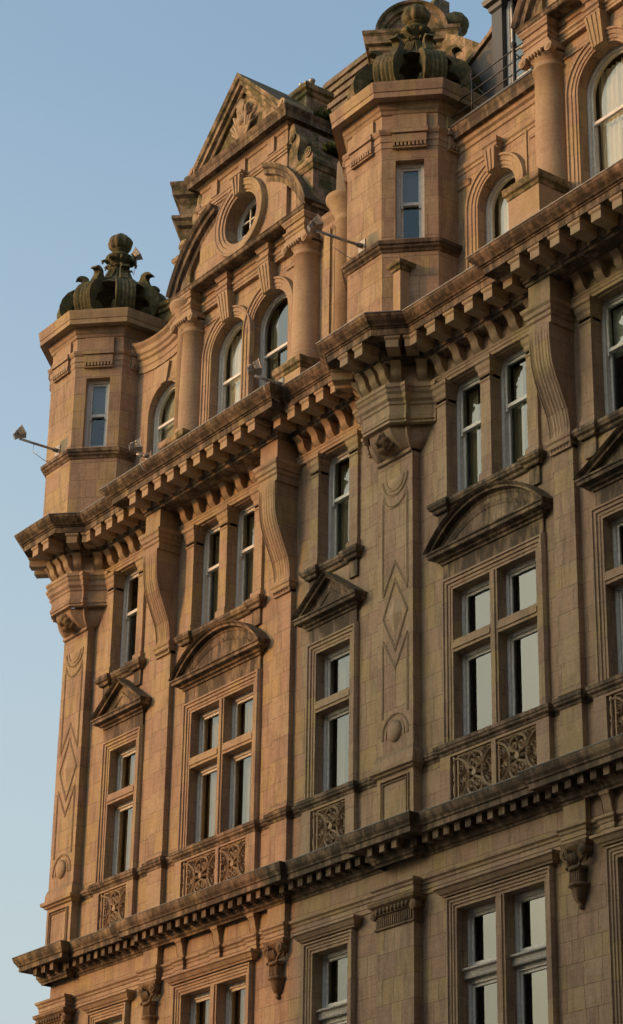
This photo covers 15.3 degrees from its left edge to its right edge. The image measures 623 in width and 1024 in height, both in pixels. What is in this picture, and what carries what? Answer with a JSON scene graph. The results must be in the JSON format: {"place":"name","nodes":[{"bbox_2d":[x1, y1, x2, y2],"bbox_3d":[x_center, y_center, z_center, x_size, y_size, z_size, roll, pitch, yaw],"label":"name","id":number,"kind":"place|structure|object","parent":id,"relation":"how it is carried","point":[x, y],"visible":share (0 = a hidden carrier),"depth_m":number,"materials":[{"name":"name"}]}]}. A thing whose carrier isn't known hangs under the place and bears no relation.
{"place":"outdoors","nodes":[
{"label":"outdoors","id":0,"kind":"place"},
{"bbox_2d":[0,0,491,1023],"label":"sky","id":1,"kind":"structure","parent":0,"point":[105,105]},
{"label":"ground","id":2,"kind":"structure","parent":0,"visible":0},
{"bbox_2d":[12,0,622,1023],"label":"stone building","id":3,"kind":"structure","parent":2,"relation":"on","point":[340,628],"depth_m":43.08,"materials":[{"name":"stone"}]},
{"bbox_2d":[13,425,60,465],"bbox_3d":[-6.168,-1.486,51.964,1.099,0.794,0.342,8,-26,-15],"label":"floodlight","id":4,"kind":"object","parent":3,"relation":"attached to","point":[20,433],"visible":1,"depth_m":51.95,"materials":[{"name":"metal"}]},
{"bbox_2d":[84,380,109,446],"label":"window","id":5,"kind":"structure","parent":3,"relation":"in","point":[97,399],"depth_m":52.34,"materials":[{"name":"white paint"}]},
{"bbox_2d":[106,1019,121,1023],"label":"window","id":6,"kind":"structure","parent":3,"relation":"in","point":[119,1021],"depth_m":45.94,"materials":[{"name":"white paint"}]},
{"bbox_2d":[112,800,132,875],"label":"window","id":7,"kind":"structure","parent":3,"relation":"in","point":[119,811],"depth_m":47.82,"materials":[{"name":"white paint"}]},
{"bbox_2d":[116,745,135,790],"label":"window","id":8,"kind":"structure","parent":3,"relation":"in","point":[121,773],"depth_m":48.43,"materials":[{"name":"white paint"}]},
{"bbox_2d":[120,569,138,667],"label":"window","id":9,"kind":"structure","parent":3,"relation":"in","point":[127,600],"depth_m":50.01,"materials":[{"name":"white paint"}]},
{"bbox_2d":[130,247,142,274],"bbox_3d":[-4.178,-5.926,55.027,0.295,0.669,0.336,-3,-25,8],"label":"floodlight","id":10,"kind":"object","parent":3,"relation":"attached to","point":[136,254],"visible":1,"depth_m":55.02,"materials":[{"name":"metal"}]},
{"bbox_2d":[129,437,151,472],"bbox_3d":[-3.553,-1.150,48.014,0.487,0.757,0.336,4,-25,-7],"label":"floodlight","id":11,"kind":"object","parent":3,"relation":"attached to","point":[136,445],"visible":1,"depth_m":48.01,"materials":[{"name":"metal"}]},
{"bbox_2d":[153,383,174,454],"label":"window","id":12,"kind":"structure","parent":3,"relation":"in","point":[166,402],"depth_m":51.64,"materials":[{"name":"white paint"}]},
{"bbox_2d":[190,991,209,1023],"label":"window","id":13,"kind":"structure","parent":3,"relation":"in","point":[196,1000],"depth_m":43.86,"materials":[{"name":"white paint"}]},
{"bbox_2d":[195,763,216,842],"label":"window","id":14,"kind":"structure","parent":3,"relation":"in","point":[201,781],"depth_m":45.59,"materials":[{"name":"white paint"}]},
{"bbox_2d":[198,706,218,753],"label":"window","id":15,"kind":"structure","parent":3,"relation":"in","point":[203,728],"depth_m":46.20,"materials":[{"name":"white paint"}]},
{"bbox_2d":[201,523,219,625],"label":"window","id":16,"kind":"structure","parent":3,"relation":"in","point":[208,569],"depth_m":47.75,"materials":[{"name":"white paint"}]},
{"bbox_2d":[217,321,242,413],"bbox_3d":[-1.509,-2.808,49.670,0.283,2.748,1.316,18,-30,-32],"label":"window","id":17,"kind":"structure","parent":3,"relation":"in","point":[236,344],"depth_m":50.21,"materials":[{"name":"white paint"}]},
{"bbox_2d":[225,980,245,1023],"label":"window","id":18,"kind":"structure","parent":3,"relation":"in","point":[231,989],"depth_m":42.96,"materials":[{"name":"white paint"}]},
{"bbox_2d":[229,747,251,828],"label":"window","id":19,"kind":"structure","parent":3,"relation":"in","point":[235,759],"depth_m":44.76,"materials":[{"name":"white paint"}]},
{"bbox_2d":[231,690,252,739],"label":"window","id":20,"kind":"structure","parent":3,"relation":"in","point":[236,709],"depth_m":45.35,"materials":[{"name":"white paint"}]},
{"bbox_2d":[235,504,254,607],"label":"window","id":21,"kind":"structure","parent":3,"relation":"in","point":[242,550],"depth_m":46.86,"materials":[{"name":"white paint"}]},
{"bbox_2d":[237,198,256,241],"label":"window","id":22,"kind":"structure","parent":3,"relation":"in","point":[248,210],"depth_m":50.75,"materials":[{"name":"white paint"}]},
{"bbox_2d":[247,358,284,401],"bbox_3d":[-0.895,-2.545,44.876,0.754,0.784,0.344,6,-25,-11],"label":"floodlight","id":23,"kind":"object","parent":3,"relation":"attached to","point":[255,367],"visible":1,"depth_m":44.87,"materials":[{"name":"metal"}]},
{"bbox_2d":[259,292,286,387],"bbox_3d":[-0.590,-3.308,48.554,0.300,2.748,1.316,18,-30,-32],"label":"window","id":24,"kind":"structure","parent":3,"relation":"in","point":[270,313],"depth_m":49.13,"materials":[{"name":"white paint"}]},
{"bbox_2d":[309,106,334,121],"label":"weeds","id":25,"kind":"object","parent":3,"relation":"on","point":[323,115],"visible":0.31,"depth_m":50.05,"materials":[{"name":"green plant"}]},
{"bbox_2d":[316,140,338,157],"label":"weeds","id":26,"kind":"object","parent":3,"relation":"on","point":[329,148],"visible":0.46,"depth_m":48.92,"materials":[{"name":"green plant"}]},
{"bbox_2d":[322,1015,346,1023],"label":"window","id":27,"kind":"structure","parent":3,"relation":"in","point":[342,1019],"depth_m":40.15,"materials":[{"name":"white paint"}]},
{"bbox_2d":[322,948,347,1008],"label":"window","id":28,"kind":"structure","parent":3,"relation":"in","point":[340,967],"depth_m":40.72,"materials":[{"name":"white paint"}]},
{"bbox_2d":[323,705,348,791],"bbox_3d":[0.647,4.369,42.240,0.300,1.618,1.030,18,-30,-32],"label":"window","id":29,"kind":"structure","parent":3,"relation":"in","point":[328,719],"depth_m":42.54,"materials":[{"name":"white paint"}]},
{"bbox_2d":[307,214,365,262],"bbox_3d":[0.470,-5.149,43.728,1.180,0.755,0.351,9,-26,-18],"label":"floodlight","id":30,"kind":"object","parent":3,"relation":"attached to","point":[316,224],"visible":1,"depth_m":43.70,"materials":[{"name":"metal"}]},
{"bbox_2d":[324,645,349,697],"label":"window","id":31,"kind":"structure","parent":3,"relation":"in","point":[329,659],"depth_m":43.15,"materials":[{"name":"white paint"}]},
{"bbox_2d":[328,449,348,559],"bbox_3d":[0.737,-0.078,44.307,0.300,2.328,0.976,18,-30,-32],"label":"window","id":32,"kind":"structure","parent":3,"relation":"in","point":[334,500],"depth_m":44.59,"materials":[{"name":"white paint"}]},
{"bbox_2d":[396,163,424,238],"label":"window","id":33,"kind":"structure","parent":3,"relation":"in","point":[410,187],"depth_m":44.12,"materials":[{"name":"white paint"}]},
{"bbox_2d":[457,375,480,491],"bbox_3d":[3.024,-1.335,41.497,0.300,2.328,0.946,18,-30,-32],"label":"window","id":34,"kind":"structure","parent":3,"relation":"in","point":[462,428],"depth_m":41.77,"materials":[{"name":"white paint"}]},
{"bbox_2d":[462,580,489,635],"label":"window","id":35,"kind":"structure","parent":3,"relation":"in","point":[467,594],"depth_m":40.21,"materials":[{"name":"white paint"}]},
{"bbox_2d":[462,643,490,735],"bbox_3d":[2.941,3.059,39.315,0.160,1.618,0.973,18,-30,-32],"label":"window","id":36,"kind":"structure","parent":3,"relation":"in","point":[467,658],"depth_m":39.62,"materials":[{"name":"white paint"}]},
{"bbox_2d":[467,902,495,966],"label":"window","id":37,"kind":"structure","parent":3,"relation":"in","point":[473,914],"depth_m":37.81,"materials":[{"name":"white paint"}]},
{"bbox_2d":[468,973,496,1023],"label":"window","id":38,"kind":"structure","parent":3,"relation":"in","point":[473,985],"depth_m":37.37,"materials":[{"name":"white paint"}]},
{"bbox_2d":[451,40,531,117],"bbox_3d":[3.574,-8.098,44.021,0.620,1.020,3.400,18,-30,-32],"label":"iron railing","id":39,"kind":"object","parent":3,"relation":"on","point":[514,46],"visible":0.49,"depth_m":43.75,"materials":[{"name":"black metal"}]},
{"bbox_2d":[486,171,514,242],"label":"window","id":40,"kind":"structure","parent":3,"relation":"in","point":[503,215],"depth_m":43.42,"materials":[{"name":"white paint"}]},
{"bbox_2d":[506,0,514,84],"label":"window","id":41,"kind":"structure","parent":3,"relation":"in","point":[510,9],"depth_m":45.35,"materials":[{"name":"white paint"}]},
{"bbox_2d":[501,349,526,468],"bbox_3d":[3.752,-1.735,40.603,0.300,2.328,0.946,18,-30,-32],"label":"window","id":42,"kind":"structure","parent":3,"relation":"in","point":[507,406],"depth_m":40.88,"materials":[{"name":"white paint"}]},
{"bbox_2d":[506,558,535,615],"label":"window","id":43,"kind":"structure","parent":3,"relation":"in","point":[512,573],"depth_m":39.35,"materials":[{"name":"white paint"}]},
{"bbox_2d":[507,622,537,717],"bbox_3d":[3.643,2.674,38.453,0.160,1.618,0.991,18,-30,-32],"label":"window","id":44,"kind":"structure","parent":3,"relation":"in","point":[512,639],"depth_m":38.76,"materials":[{"name":"white paint"}]},
{"bbox_2d":[515,887,545,952],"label":"window","id":45,"kind":"structure","parent":3,"relation":"in","point":[520,923],"depth_m":36.94,"materials":[{"name":"white paint"}]},
{"bbox_2d":[516,959,546,1023],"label":"window","id":46,"kind":"structure","parent":3,"relation":"in","point":[522,971],"depth_m":36.48,"materials":[{"name":"white paint"}]},
{"bbox_2d":[587,45,622,177],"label":"window","id":47,"kind":"structure","parent":3,"relation":"in","point":[610,121],"depth_m":40.96,"materials":[{"name":"white paint"}]},
{"bbox_2d":[601,292,622,415],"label":"window","id":48,"kind":"structure","parent":3,"relation":"in","point":[609,350],"depth_m":39.07,"materials":[{"name":"white paint"}]},
{"bbox_2d":[612,517,622,567],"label":"window","id":49,"kind":"structure","parent":3,"relation":"in","point":[617,525],"depth_m":37.48,"materials":[{"name":"white paint"}]},
{"bbox_2d":[615,585,622,673],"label":"window","id":50,"kind":"structure","parent":3,"relation":"in","point":[618,590],"depth_m":36.89,"materials":[{"name":"white paint"}]}
]}

